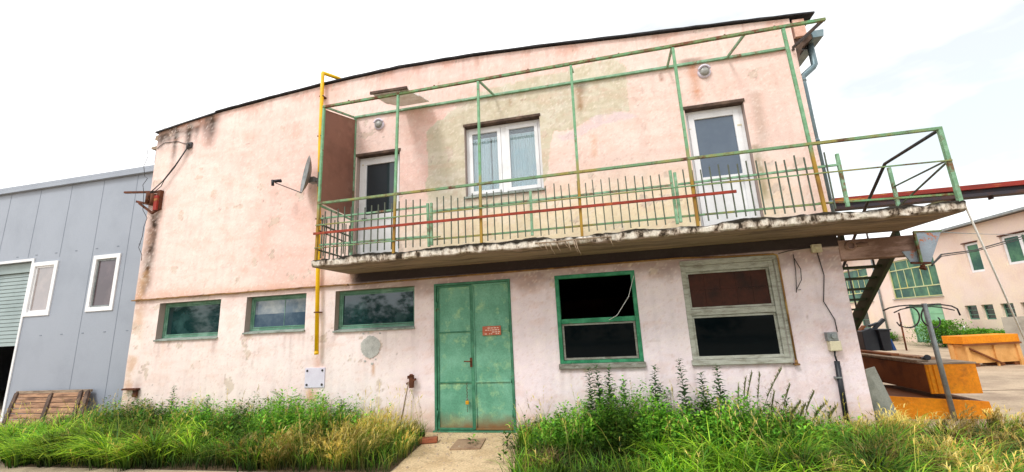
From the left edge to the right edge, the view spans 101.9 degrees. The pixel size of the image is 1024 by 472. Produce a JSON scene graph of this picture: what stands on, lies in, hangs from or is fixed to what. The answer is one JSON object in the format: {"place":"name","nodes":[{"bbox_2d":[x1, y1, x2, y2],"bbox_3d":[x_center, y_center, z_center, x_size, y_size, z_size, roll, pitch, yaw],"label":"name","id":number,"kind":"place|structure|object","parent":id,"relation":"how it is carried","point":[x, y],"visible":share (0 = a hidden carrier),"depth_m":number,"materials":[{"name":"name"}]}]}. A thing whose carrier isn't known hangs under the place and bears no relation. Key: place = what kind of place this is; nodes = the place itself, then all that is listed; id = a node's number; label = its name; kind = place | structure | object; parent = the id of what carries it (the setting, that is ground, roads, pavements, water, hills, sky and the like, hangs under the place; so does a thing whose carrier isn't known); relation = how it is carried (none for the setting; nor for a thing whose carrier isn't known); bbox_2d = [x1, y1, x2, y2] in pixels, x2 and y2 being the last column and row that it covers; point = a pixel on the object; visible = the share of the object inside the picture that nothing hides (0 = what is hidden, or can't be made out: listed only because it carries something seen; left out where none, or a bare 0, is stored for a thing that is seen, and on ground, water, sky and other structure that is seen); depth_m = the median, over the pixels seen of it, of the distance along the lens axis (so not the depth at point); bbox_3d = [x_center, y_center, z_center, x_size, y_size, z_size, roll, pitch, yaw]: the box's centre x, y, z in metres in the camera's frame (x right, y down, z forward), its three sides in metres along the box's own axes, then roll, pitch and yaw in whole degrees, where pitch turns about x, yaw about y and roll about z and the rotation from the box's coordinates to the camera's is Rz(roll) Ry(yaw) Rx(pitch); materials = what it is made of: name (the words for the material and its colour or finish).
{"place":"outdoors","nodes":[
{"label":"outdoors","id":0,"kind":"place"},
{"bbox_2d":[0,382,429,471],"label":"grass","id":1,"kind":"structure","parent":0,"point":[101,445],"depth_m":6.22,"materials":[{"name":"green plant"}]},
{"bbox_2d":[156,401,166,418],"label":"tall weed","id":2,"kind":"object","parent":1,"relation":"on","point":[161,408],"visible":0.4,"depth_m":8.18,"materials":[{"name":"green plant"}]},
{"bbox_2d":[162,385,178,426],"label":"tall weed","id":3,"kind":"object","parent":1,"relation":"on","point":[171,401],"visible":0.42,"depth_m":8.16,"materials":[{"name":"green plant"}]},
{"bbox_2d":[200,395,212,421],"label":"tall weed","id":4,"kind":"object","parent":1,"relation":"on","point":[206,407],"visible":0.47,"depth_m":7.96,"materials":[{"name":"green plant"}]},
{"bbox_2d":[47,386,391,462],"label":"weeds","id":5,"kind":"object","parent":1,"relation":"on","point":[291,416],"visible":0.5,"depth_m":7.15,"materials":[{"name":"green plant"}]},
{"bbox_2d":[258,391,309,406],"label":"feather leaf plant","id":6,"kind":"object","parent":1,"relation":"on","point":[282,398],"visible":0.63,"depth_m":7.57,"materials":[{"name":"green plant"}]},
{"bbox_2d":[391,432,523,471],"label":"path","id":7,"kind":"structure","parent":0,"point":[463,462],"depth_m":5.81,"materials":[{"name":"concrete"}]},
{"bbox_2d":[420,436,437,443],"bbox_3d":[-1.331,3.250,6.614,0.290,0.080,0.130,-2,-12,-2],"label":"brick","id":8,"kind":"object","parent":7,"relation":"on","point":[431,439],"visible":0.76,"depth_m":6.55,"materials":[{"name":"red brick"}]},
{"bbox_2d":[449,438,485,449],"bbox_3d":[-0.674,3.203,6.397,0.459,0.016,0.557,-4,-12,5],"label":"door mat","id":9,"kind":"object","parent":7,"relation":"on","point":[464,444],"depth_m":6.33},
{"bbox_2d":[0,340,1023,471],"bbox_3d":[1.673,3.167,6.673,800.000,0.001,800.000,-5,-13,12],"label":"ground","id":10,"kind":"structure","parent":0,"point":[1004,384],"depth_m":8.39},
{"bbox_2d":[1,389,92,424],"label":"timber panel","id":11,"kind":"object","parent":10,"relation":"on","point":[37,400],"visible":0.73,"depth_m":10.03,"materials":[{"name":"brown wood"}]},
{"bbox_2d":[0,165,153,420],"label":"grey hall","id":12,"kind":"structure","parent":10,"relation":"on","point":[70,255],"depth_m":11.06,"materials":[{"name":"white metal"}]},
{"bbox_2d":[0,263,30,346],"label":"roller door","id":13,"kind":"structure","parent":12,"relation":"in","point":[14,271],"depth_m":11.60,"materials":[{"name":"white metal"}]},
{"bbox_2d":[22,260,58,316],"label":"window","id":14,"kind":"structure","parent":12,"relation":"in","point":[41,285],"depth_m":11.24,"materials":[{"name":"white plastic"}]},
{"bbox_2d":[84,253,121,311],"bbox_3d":[-10.600,1.214,10.825,0.901,1.471,0.130,-5,-13,12],"label":"window","id":15,"kind":"structure","parent":12,"relation":"in","point":[105,268],"depth_m":10.81,"materials":[{"name":"white plastic"}]},
{"bbox_2d":[120,11,966,432],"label":"factory building","id":16,"kind":"structure","parent":10,"relation":"on","point":[648,145],"depth_m":7.59,"materials":[{"name":"paint"}]},
{"bbox_2d":[121,388,139,396],"bbox_3d":[-8.079,3.318,8.786,0.380,0.180,0.090,-5,-13,12],"label":"pipe stub","id":17,"kind":"object","parent":16,"relation":"attached to","point":[135,392],"visible":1,"depth_m":8.77,"materials":[{"name":"metal"}]},
{"bbox_2d":[124,190,163,213],"bbox_3d":[-8.690,-0.792,9.726,1.083,0.645,0.160,-5,-13,12],"label":"cable bracket","id":18,"kind":"object","parent":16,"relation":"attached to","point":[154,200],"visible":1,"depth_m":9.63,"materials":[{"name":"red metal"}]},
{"bbox_2d":[138,145,147,260],"bbox_3d":[-8.581,-0.820,9.685,0.363,2.848,0.011,-5,-13,12],"label":"dangling wire","id":19,"kind":"object","parent":18,"relation":"hanging from","point":[143,203],"visible":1,"depth_m":9.69,"materials":[{"name":"grey"}]},
{"bbox_2d":[153,300,220,341],"bbox_3d":[-6.928,1.827,8.978,1.643,0.813,0.235,-5,-13,12],"label":"window","id":20,"kind":"structure","parent":16,"relation":"in","point":[200,318],"depth_m":9.05,"materials":[{"name":"green glass"}]},
{"bbox_2d":[186,142,192,149],"bbox_3d":[-7.636,-2.121,9.784,0.150,0.201,0.119,-5,-13,12],"label":"wall hook","id":21,"kind":"object","parent":16,"relation":"attached to","point":[189,145],"depth_m":9.80,"materials":[{"name":"metal"}]},
{"bbox_2d":[150,141,186,192],"bbox_3d":[-8.078,-1.653,9.784,1.010,1.304,0.099,-5,-13,12],"label":"wall cable","id":22,"kind":"object","parent":21,"relation":"hanging from","point":[172,169],"depth_m":9.71,"materials":[{"name":"grey"}]},
{"bbox_2d":[242,294,305,333],"bbox_3d":[-4.815,1.603,8.547,1.448,0.758,0.235,-5,-13,12],"label":"window","id":23,"kind":"structure","parent":16,"relation":"in","point":[283,312],"depth_m":8.62,"materials":[{"name":"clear glass"}]},
{"bbox_2d":[271,155,318,192],"bbox_3d":[-4.445,-1.220,8.584,1.067,0.803,0.660,-5,-13,12],"label":"satellite dish","id":24,"kind":"object","parent":16,"relation":"attached to","point":[307,178],"visible":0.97,"depth_m":8.50,"materials":[{"name":"metal"}]},
{"bbox_2d":[304,367,324,387],"bbox_3d":[-3.794,2.724,7.984,0.430,0.365,0.036,-5,-13,12],"label":"access plate","id":25,"kind":"object","parent":16,"relation":"attached to","point":[314,377],"visible":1,"depth_m":7.98,"materials":[{"name":"metal"}]},
{"bbox_2d":[314,71,339,354],"bbox_3d":[-3.554,-0.581,9.386,0.292,6.159,1.925,-10,-14,29],"label":"gas pipe","id":26,"kind":"object","parent":16,"relation":"attached to","point":[317,284],"visible":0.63,"depth_m":8.43,"materials":[{"name":"yellow metal"}]},
{"bbox_2d":[361,332,380,364],"bbox_3d":[-2.677,2.128,7.869,0.414,0.600,0.022,-5,-13,12],"label":"cement patch","id":27,"kind":"object","parent":16,"relation":"attached to","point":[370,346],"visible":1,"depth_m":7.86,"materials":[{"name":"grey concrete"}]},
{"bbox_2d":[332,287,414,332],"bbox_3d":[-2.651,1.434,8.094,1.713,0.803,0.235,-5,-13,12],"label":"window","id":28,"kind":"structure","parent":16,"relation":"in","point":[391,307],"depth_m":8.16,"materials":[{"name":"green glass"}]},
{"bbox_2d":[356,148,400,253],"bbox_3d":[-2.718,-0.569,8.497,1.020,2.420,0.205,-5,-13,12],"label":"door","id":29,"kind":"structure","parent":16,"relation":"in","point":[376,173],"depth_m":8.62,"materials":[{"name":"white plastic"}]},
{"bbox_2d":[373,118,384,129],"bbox_3d":[-2.812,-2.361,8.750,0.232,0.238,0.093,-5,-13,12],"label":"wall lamp","id":30,"kind":"object","parent":16,"relation":"attached to","point":[379,124],"visible":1,"depth_m":8.73,"materials":[{"name":"white glass"}]},
{"bbox_2d":[370,86,428,105],"bbox_3d":[-2.138,-2.682,8.063,0.731,0.357,1.059,-5,-13,12],"label":"canopy board","id":31,"kind":"object","parent":16,"relation":"on","point":[410,99],"visible":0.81,"depth_m":7.91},
{"bbox_2d":[400,374,415,423],"bbox_3d":[-1.846,2.918,7.383,0.267,0.882,0.163,4,-14,-29],"label":"wall tap","id":32,"kind":"object","parent":16,"relation":"attached to","point":[412,379],"depth_m":7.44,"materials":[{"name":"brown metal"}]},
{"bbox_2d":[433,279,517,432],"bbox_3d":[-0.688,2.119,7.458,1.530,2.595,0.212,-5,-13,12],"label":"door","id":33,"kind":"structure","parent":16,"relation":"in","point":[463,356],"depth_m":7.43,"materials":[{"name":"green paint"}]},
{"bbox_2d":[465,384,468,411],"bbox_3d":[-0.784,2.822,7.269,0.060,0.488,0.033,-5,-13,12],"label":"padlock","id":34,"kind":"object","parent":33,"relation":"hanging from","point":[466,402],"visible":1,"depth_m":7.24,"materials":[{"name":"yellow metal"}]},
{"bbox_2d":[482,326,500,335],"bbox_3d":[-0.363,1.694,7.434,0.340,0.160,0.016,-5,-13,12],"label":"door sign","id":35,"kind":"object","parent":16,"relation":"attached to","point":[491,330],"visible":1,"depth_m":7.43,"materials":[{"name":"red metal"}]},
{"bbox_2d":[463,113,544,198],"bbox_3d":[-0.164,-1.526,8.125,1.566,1.560,0.249,-5,-13,12],"label":"window","id":36,"kind":"structure","parent":16,"relation":"in","point":[514,155],"depth_m":8.18,"materials":[{"name":"white plastic"}]},
{"bbox_2d":[349,253,799,364],"bbox_3d":[0.577,1.435,7.241,7.650,1.775,0.072,-5,-13,12],"label":"thin pipe","id":37,"kind":"object","parent":16,"relation":"attached to","point":[790,328],"visible":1,"depth_m":7.04,"materials":[{"name":"brown metal"}]},
{"bbox_2d":[535,236,613,253],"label":"dry roots","id":38,"kind":"object","parent":16,"relation":"attached to","point":[571,240],"visible":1,"depth_m":6.25,"materials":[{"name":"grey wood"}]},
{"bbox_2d":[554,270,645,368],"bbox_3d":[1.464,1.428,7.106,1.415,1.588,0.150,-5,-13,12],"label":"window","id":39,"kind":"structure","parent":16,"relation":"in","point":[588,343],"depth_m":7.02,"materials":[{"name":"green wood"}]},
{"bbox_2d":[697,64,710,77],"bbox_3d":[3.458,-2.964,7.460,0.232,0.238,0.093,-5,-13,12],"label":"wall lamp","id":40,"kind":"object","parent":16,"relation":"attached to","point":[704,70],"visible":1,"depth_m":7.44,"materials":[{"name":"white glass"}]},
{"bbox_2d":[683,98,760,225],"bbox_3d":[3.636,-1.161,7.185,1.010,2.420,0.205,-5,-13,12],"label":"door","id":41,"kind":"structure","parent":16,"relation":"in","point":[720,130],"depth_m":7.28,"materials":[{"name":"white plastic"}]},
{"bbox_2d":[679,255,793,365],"bbox_3d":[3.566,1.191,6.701,1.480,1.670,0.190,-5,-13,12],"label":"window","id":42,"kind":"structure","parent":16,"relation":"in","point":[761,338],"depth_m":6.68,"materials":[{"name":"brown wood"}]},
{"bbox_2d":[793,254,801,292],"bbox_3d":[4.493,0.586,6.546,0.132,0.602,0.018,-7,-13,17],"label":"loose wire","id":43,"kind":"object","parent":16,"relation":"attached to","point":[795,274],"visible":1,"depth_m":6.53,"materials":[{"name":"grey"}]},
{"bbox_2d":[778,247,837,331],"bbox_3d":[4.594,0.832,6.470,0.607,1.316,0.024,-5,-13,12],"label":"box wire","id":44,"kind":"object","parent":16,"relation":"attached to","point":[823,283],"visible":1,"depth_m":6.45,"materials":[{"name":"grey"}]},
{"bbox_2d":[810,244,822,252],"bbox_3d":[4.793,0.195,6.540,0.140,0.130,0.082,-5,-13,12],"label":"junction box","id":45,"kind":"object","parent":16,"relation":"attached to","point":[816,248],"visible":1,"depth_m":6.51,"materials":[{"name":"beige plastic"}]},
{"bbox_2d":[824,332,849,427],"bbox_3d":[4.849,2.152,6.101,0.160,1.442,0.125,-5,-13,12],"label":"meter box","id":46,"kind":"object","parent":16,"relation":"attached to","point":[833,342],"visible":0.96,"depth_m":6.14,"materials":[{"name":"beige plastic"}]},
{"bbox_2d":[844,241,868,250],"bbox_3d":[5.341,0.143,6.444,0.308,0.150,0.070,-5,-13,12],"label":"cable gland","id":47,"kind":"object","parent":16,"relation":"attached to","point":[855,245],"visible":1,"depth_m":6.43,"materials":[{"name":"metal"}]},
{"bbox_2d":[902,230,941,269],"bbox_3d":[6.186,0.211,6.216,0.552,0.599,0.095,-5,-13,12],"label":"metal hopper","id":48,"kind":"object","parent":16,"relation":"attached to","point":[925,241],"visible":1,"depth_m":6.23,"materials":[{"name":"grey metal"}]},
{"bbox_2d":[931,236,1023,265],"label":"overhead wire","id":49,"kind":"object","parent":48,"relation":"attached to","point":[944,254],"visible":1,"depth_m":8.33,"materials":[{"name":"grey"}]},
{"bbox_2d":[941,232,1023,234],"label":"pale wire","id":50,"kind":"object","parent":48,"relation":"attached to","point":[975,233],"visible":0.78,"depth_m":8.93,"materials":[{"name":"metal"}]},
{"bbox_2d":[832,180,1023,211],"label":"crane beam","id":51,"kind":"structure","parent":16,"relation":"attached to","point":[989,191],"depth_m":8.17,"materials":[{"name":"red metal"}]},
{"bbox_2d":[966,208,1023,339],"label":"rope","id":52,"kind":"object","parent":16,"relation":"attached to","point":[989,260],"visible":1,"depth_m":5.79,"materials":[{"name":"white"}]},
{"bbox_2d":[865,367,896,422],"bbox_3d":[5.519,2.406,6.217,0.556,0.856,0.097,0,-13,-12],"label":"cement sheet","id":53,"kind":"object","parent":10,"relation":"on","point":[879,395],"visible":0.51,"depth_m":6.20,"materials":[{"name":"grey concrete"}]},
{"bbox_2d":[837,131,936,331],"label":"outside staircase","id":54,"kind":"structure","parent":10,"relation":"on","point":[881,267],"depth_m":7.06,"materials":[{"name":"black metal"}]},
{"bbox_2d":[890,332,902,341],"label":"bush","id":55,"kind":"object","parent":10,"relation":"on","point":[891,336],"visible":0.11,"depth_m":22.41,"materials":[{"name":"green plant"}]},
{"bbox_2d":[898,313,907,350],"bbox_3d":[15.560,3.800,16.540,0.060,1.474,0.123,-5,-13,12],"label":"marker pole","id":56,"kind":"object","parent":10,"relation":"on","point":[902,332],"visible":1,"depth_m":16.50,"materials":[{"name":"brown metal"}]},
{"bbox_2d":[883,303,960,419],"bbox_3d":[6.746,1.996,6.659,1.063,1.803,0.070,-5,-13,12],"label":"ornamental pole","id":57,"kind":"object","parent":10,"relation":"on","point":[938,358],"visible":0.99,"depth_m":6.70,"materials":[{"name":"metal"}]},
{"bbox_2d":[884,385,991,418],"bbox_3d":[6.903,2.886,7.407,1.557,0.366,1.650,-5,-13,12],"label":"shuttering box","id":58,"kind":"object","parent":10,"relation":"on","point":[921,402],"visible":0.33,"depth_m":6.65,"materials":[{"name":"orange wood"}]},
{"bbox_2d":[862,355,982,393],"bbox_3d":[7.379,2.540,7.923,0.706,0.479,2.635,-5,-13,12],"label":"shuttering box","id":59,"kind":"object","parent":58,"relation":"on","point":[962,376],"visible":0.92,"depth_m":6.82,"materials":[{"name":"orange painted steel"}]},
{"bbox_2d":[874,329,891,350],"bbox_3d":[7.891,2.233,8.966,0.240,0.448,0.640,-5,-13,12],"label":"storage box","id":60,"kind":"object","parent":59,"relation":"on","point":[884,338],"visible":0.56,"depth_m":8.71,"materials":[{"name":"black plastic"}]},
{"bbox_2d":[861,353,927,361],"bbox_3d":[7.086,2.321,8.058,0.160,0.030,2.350,-5,-12,11],"label":"plank","id":61,"kind":"object","parent":59,"relation":"on","point":[896,357],"visible":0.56,"depth_m":7.47,"materials":[{"name":"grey wood"}]},
{"bbox_2d":[860,349,898,355],"bbox_3d":[7.274,2.359,8.452,0.140,0.040,1.500,-5,-12,10],"label":"plank","id":62,"kind":"object","parent":61,"relation":"on","point":[880,353],"visible":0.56,"depth_m":8.05,"materials":[{"name":"brown wood"}]},
{"bbox_2d":[890,352,934,359],"bbox_3d":[7.425,2.312,8.114,0.180,0.040,1.904,-5,-12,8],"label":"plank","id":63,"kind":"object","parent":59,"relation":"on","point":[911,356],"visible":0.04,"depth_m":7.56,"materials":[{"name":"wood"}]},
{"bbox_2d":[857,318,885,350],"bbox_3d":[7.783,2.126,8.987,0.528,0.657,0.350,-5,-13,12],"label":"machine part","id":64,"kind":"object","parent":63,"relation":"on","point":[867,338],"visible":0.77,"depth_m":8.86,"materials":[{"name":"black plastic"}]},
{"bbox_2d":[921,355,930,359],"bbox_3d":[6.953,2.050,6.979,0.090,0.120,0.198,-9,-14,25],"label":"rubber plug","id":65,"kind":"object","parent":59,"relation":"on","point":[926,357],"visible":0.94,"depth_m":6.92,"materials":[{"name":"black rubber"}]},
{"bbox_2d":[899,319,978,346],"bbox_3d":[18.884,4.246,18.125,2.406,1.232,3.943,-5,-13,12],"label":"bush","id":66,"kind":"object","parent":10,"relation":"on","point":[945,327],"visible":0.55,"depth_m":18.05,"materials":[{"name":"green plant"}]},
{"bbox_2d":[938,328,1003,345],"bbox_3d":[18.660,4.097,16.580,2.210,0.888,3.511,-5,-13,12],"label":"bush","id":67,"kind":"object","parent":10,"relation":"on","point":[971,331],"visible":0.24,"depth_m":16.59,"materials":[{"name":"green plant"}]},
{"bbox_2d":[941,333,1023,366],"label":"wooden crate","id":68,"kind":"object","parent":10,"relation":"on","point":[999,349],"visible":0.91,"depth_m":11.94,"materials":[{"name":"orange wood"}]},
{"bbox_2d":[983,330,1004,333],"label":"bush","id":69,"kind":"object","parent":10,"relation":"on","point":[995,331],"visible":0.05,"depth_m":15.72,"materials":[{"name":"green plant"}]},
{"bbox_2d":[0,0,1023,239],"label":"sky","id":70,"kind":"structure","parent":0,"point":[86,85],"materials":[{"name":"white"}]},
{"bbox_2d":[486,379,1023,471],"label":"grass","id":71,"kind":"structure","parent":0,"point":[898,440],"depth_m":4.68,"materials":[{"name":"green plant"}]},
{"bbox_2d":[494,444,569,471],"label":"dead grass","id":72,"kind":"structure","parent":71,"relation":"on","point":[536,458],"depth_m":5.11,"materials":[{"name":"beige plant"}]},
{"bbox_2d":[583,367,597,418],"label":"tall weed","id":73,"kind":"object","parent":71,"relation":"on","point":[590,390],"visible":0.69,"depth_m":6.45,"materials":[{"name":"green plant"}]},
{"bbox_2d":[591,364,610,421],"bbox_3d":[1.352,2.544,6.372,0.364,1.116,0.357,-5,-13,12],"label":"tall weed","id":74,"kind":"object","parent":71,"relation":"on","point":[597,384],"visible":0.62,"depth_m":6.42,"materials":[{"name":"green plant"}]},
{"bbox_2d":[599,364,620,429],"bbox_3d":[1.469,2.529,6.301,0.341,1.107,0.381,0,-13,-13],"label":"tall weed","id":75,"kind":"object","parent":71,"relation":"on","point":[610,389],"visible":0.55,"depth_m":6.34,"materials":[{"name":"green plant"}]},
{"bbox_2d":[618,379,631,426],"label":"tall weed","id":76,"kind":"object","parent":71,"relation":"on","point":[627,404],"visible":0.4,"depth_m":6.34,"materials":[{"name":"green plant"}]},
{"bbox_2d":[648,365,666,419],"bbox_3d":[2.119,2.490,6.216,0.376,1.084,0.332,-14,-16,41],"label":"tall weed","id":77,"kind":"object","parent":71,"relation":"on","point":[657,387],"visible":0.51,"depth_m":6.24,"materials":[{"name":"green plant"}]},
{"bbox_2d":[654,382,671,414],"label":"tall weed","id":78,"kind":"object","parent":71,"relation":"on","point":[659,383],"visible":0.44,"depth_m":6.17,"materials":[{"name":"green plant"}]},
{"bbox_2d":[467,375,896,469],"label":"weeds","id":79,"kind":"object","parent":71,"relation":"on","point":[640,421],"visible":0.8,"depth_m":5.62,"materials":[{"name":"green plant"}]},
{"bbox_2d":[675,360,697,426],"bbox_3d":[2.566,2.410,6.151,0.364,1.171,0.345,-13,-16,39],"label":"tall weed","id":80,"kind":"object","parent":71,"relation":"on","point":[684,392],"visible":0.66,"depth_m":6.18,"materials":[{"name":"green plant"}]},
{"bbox_2d":[695,371,714,421],"bbox_3d":[2.851,2.475,6.038,0.380,0.970,0.410,-11,-15,34],"label":"tall weed","id":81,"kind":"object","parent":71,"relation":"on","point":[703,391],"visible":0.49,"depth_m":6.09,"materials":[{"name":"green plant"}]},
{"bbox_2d":[712,364,733,426],"bbox_3d":[3.017,2.400,5.998,0.391,1.082,0.362,8,-17,-42],"label":"tall weed","id":82,"kind":"object","parent":71,"relation":"on","point":[719,386],"visible":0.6,"depth_m":6.03,"materials":[{"name":"green plant"}]},
{"bbox_2d":[739,375,751,417],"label":"seeding grass","id":83,"kind":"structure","parent":71,"relation":"on","point":[744,383],"depth_m":5.94,"materials":[{"name":"green plant"}]},
{"bbox_2d":[746,370,752,407],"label":"seeding grass","id":84,"kind":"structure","parent":71,"relation":"on","point":[751,372],"depth_m":5.94,"materials":[{"name":"green plant"}]},
{"bbox_2d":[744,371,760,425],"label":"seeding grass","id":85,"kind":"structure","parent":71,"relation":"on","point":[759,375],"depth_m":5.91,"materials":[{"name":"green plant"}]},
{"bbox_2d":[751,366,781,426],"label":"seeding grass","id":86,"kind":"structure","parent":71,"relation":"on","point":[777,374],"depth_m":5.88,"materials":[{"name":"green plant"}]},
{"bbox_2d":[768,399,800,417],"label":"seeding grass","id":87,"kind":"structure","parent":71,"relation":"on","point":[794,408],"depth_m":5.76,"materials":[{"name":"green plant"}]},
{"bbox_2d":[793,402,805,422],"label":"seeding grass","id":88,"kind":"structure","parent":71,"relation":"on","point":[803,406],"depth_m":5.73,"materials":[{"name":"green plant"}]},
{"bbox_2d":[783,399,826,422],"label":"seeding grass","id":89,"kind":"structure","parent":71,"relation":"on","point":[820,408],"depth_m":5.70,"materials":[{"name":"green plant"}]},
{"bbox_2d":[750,389,774,426],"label":"seeding grass","id":90,"kind":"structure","parent":0,"point":[771,402],"depth_m":5.83,"materials":[{"name":"green plant"}]},
{"bbox_2d":[770,381,790,425],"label":"seeding grass","id":91,"kind":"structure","parent":0,"point":[787,390],"depth_m":5.82,"materials":[{"name":"green plant"}]},
{"bbox_2d":[778,390,815,419],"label":"seeding grass","id":92,"kind":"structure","parent":0,"point":[810,397],"depth_m":5.74,"materials":[{"name":"green plant"}]},
{"bbox_2d":[808,403,836,427],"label":"seeding grass","id":93,"kind":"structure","parent":0,"point":[832,410],"depth_m":5.66,"materials":[{"name":"green plant"}]},
{"bbox_2d":[891,339,896,350],"bbox_3d":[8.239,2.368,9.069,0.072,0.239,0.300,-5,-13,12],"label":"blue tub","id":94,"kind":"object","parent":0,"point":[893,346],"visible":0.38,"depth_m":8.92,"materials":[{"name":"plastic"}]},
{"bbox_2d":[841,207,1023,342],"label":"yard building","id":95,"kind":"structure","parent":0,"point":[967,285],"depth_m":18.24,"materials":[{"name":"beige plaster"},{"name":"green painted frames"},{"name":"glass"}]},
{"bbox_2d":[843,269,873,303],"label":"window","id":96,"kind":"structure","parent":95,"relation":"in","point":[858,272],"depth_m":25.90,"materials":[{"name":"green glass"}]},
{"bbox_2d":[863,312,870,327],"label":"window","id":97,"kind":"structure","parent":95,"relation":"in","point":[866,321],"depth_m":25.30,"materials":[{"name":"green glass"}]},
{"bbox_2d":[889,257,943,299],"bbox_3d":[20.383,2.156,21.128,0.180,2.030,3.520,-5,-13,12],"label":"window","id":98,"kind":"structure","parent":95,"relation":"in","point":[908,281],"depth_m":21.15,"materials":[{"name":"green glass"}]},
{"bbox_2d":[910,303,944,342],"bbox_3d":[20.455,4.267,20.299,0.090,1.862,2.200,-5,-13,12],"label":"door","id":99,"kind":"structure","parent":95,"relation":"in","point":[934,312],"depth_m":20.68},
{"bbox_2d":[960,240,984,272],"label":"window","id":100,"kind":"structure","parent":95,"relation":"in","point":[975,260],"depth_m":17.58,"materials":[{"name":"green glass"}]},
{"bbox_2d":[967,305,979,318],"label":"window","id":101,"kind":"structure","parent":95,"relation":"in","point":[973,311],"depth_m":17.92,"materials":[{"name":"green glass"}]},
{"bbox_2d":[984,304,996,318],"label":"window","id":102,"kind":"structure","parent":95,"relation":"in","point":[989,309],"depth_m":17.14,"materials":[{"name":"green glass"}]},
{"bbox_2d":[996,230,1023,264],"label":"window","id":103,"kind":"structure","parent":95,"relation":"in","point":[1014,250],"depth_m":15.85,"materials":[{"name":"white plastic"}]},
{"bbox_2d":[1003,303,1016,316],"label":"window","id":104,"kind":"structure","parent":95,"relation":"in","point":[1008,313],"depth_m":16.34,"materials":[{"name":"green glass"}]},
{"bbox_2d":[1001,316,1023,356],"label":"concrete wall","id":105,"kind":"structure","parent":0,"point":[1010,326],"depth_m":13.72,"materials":[{"name":"beige concrete"}]}
]}

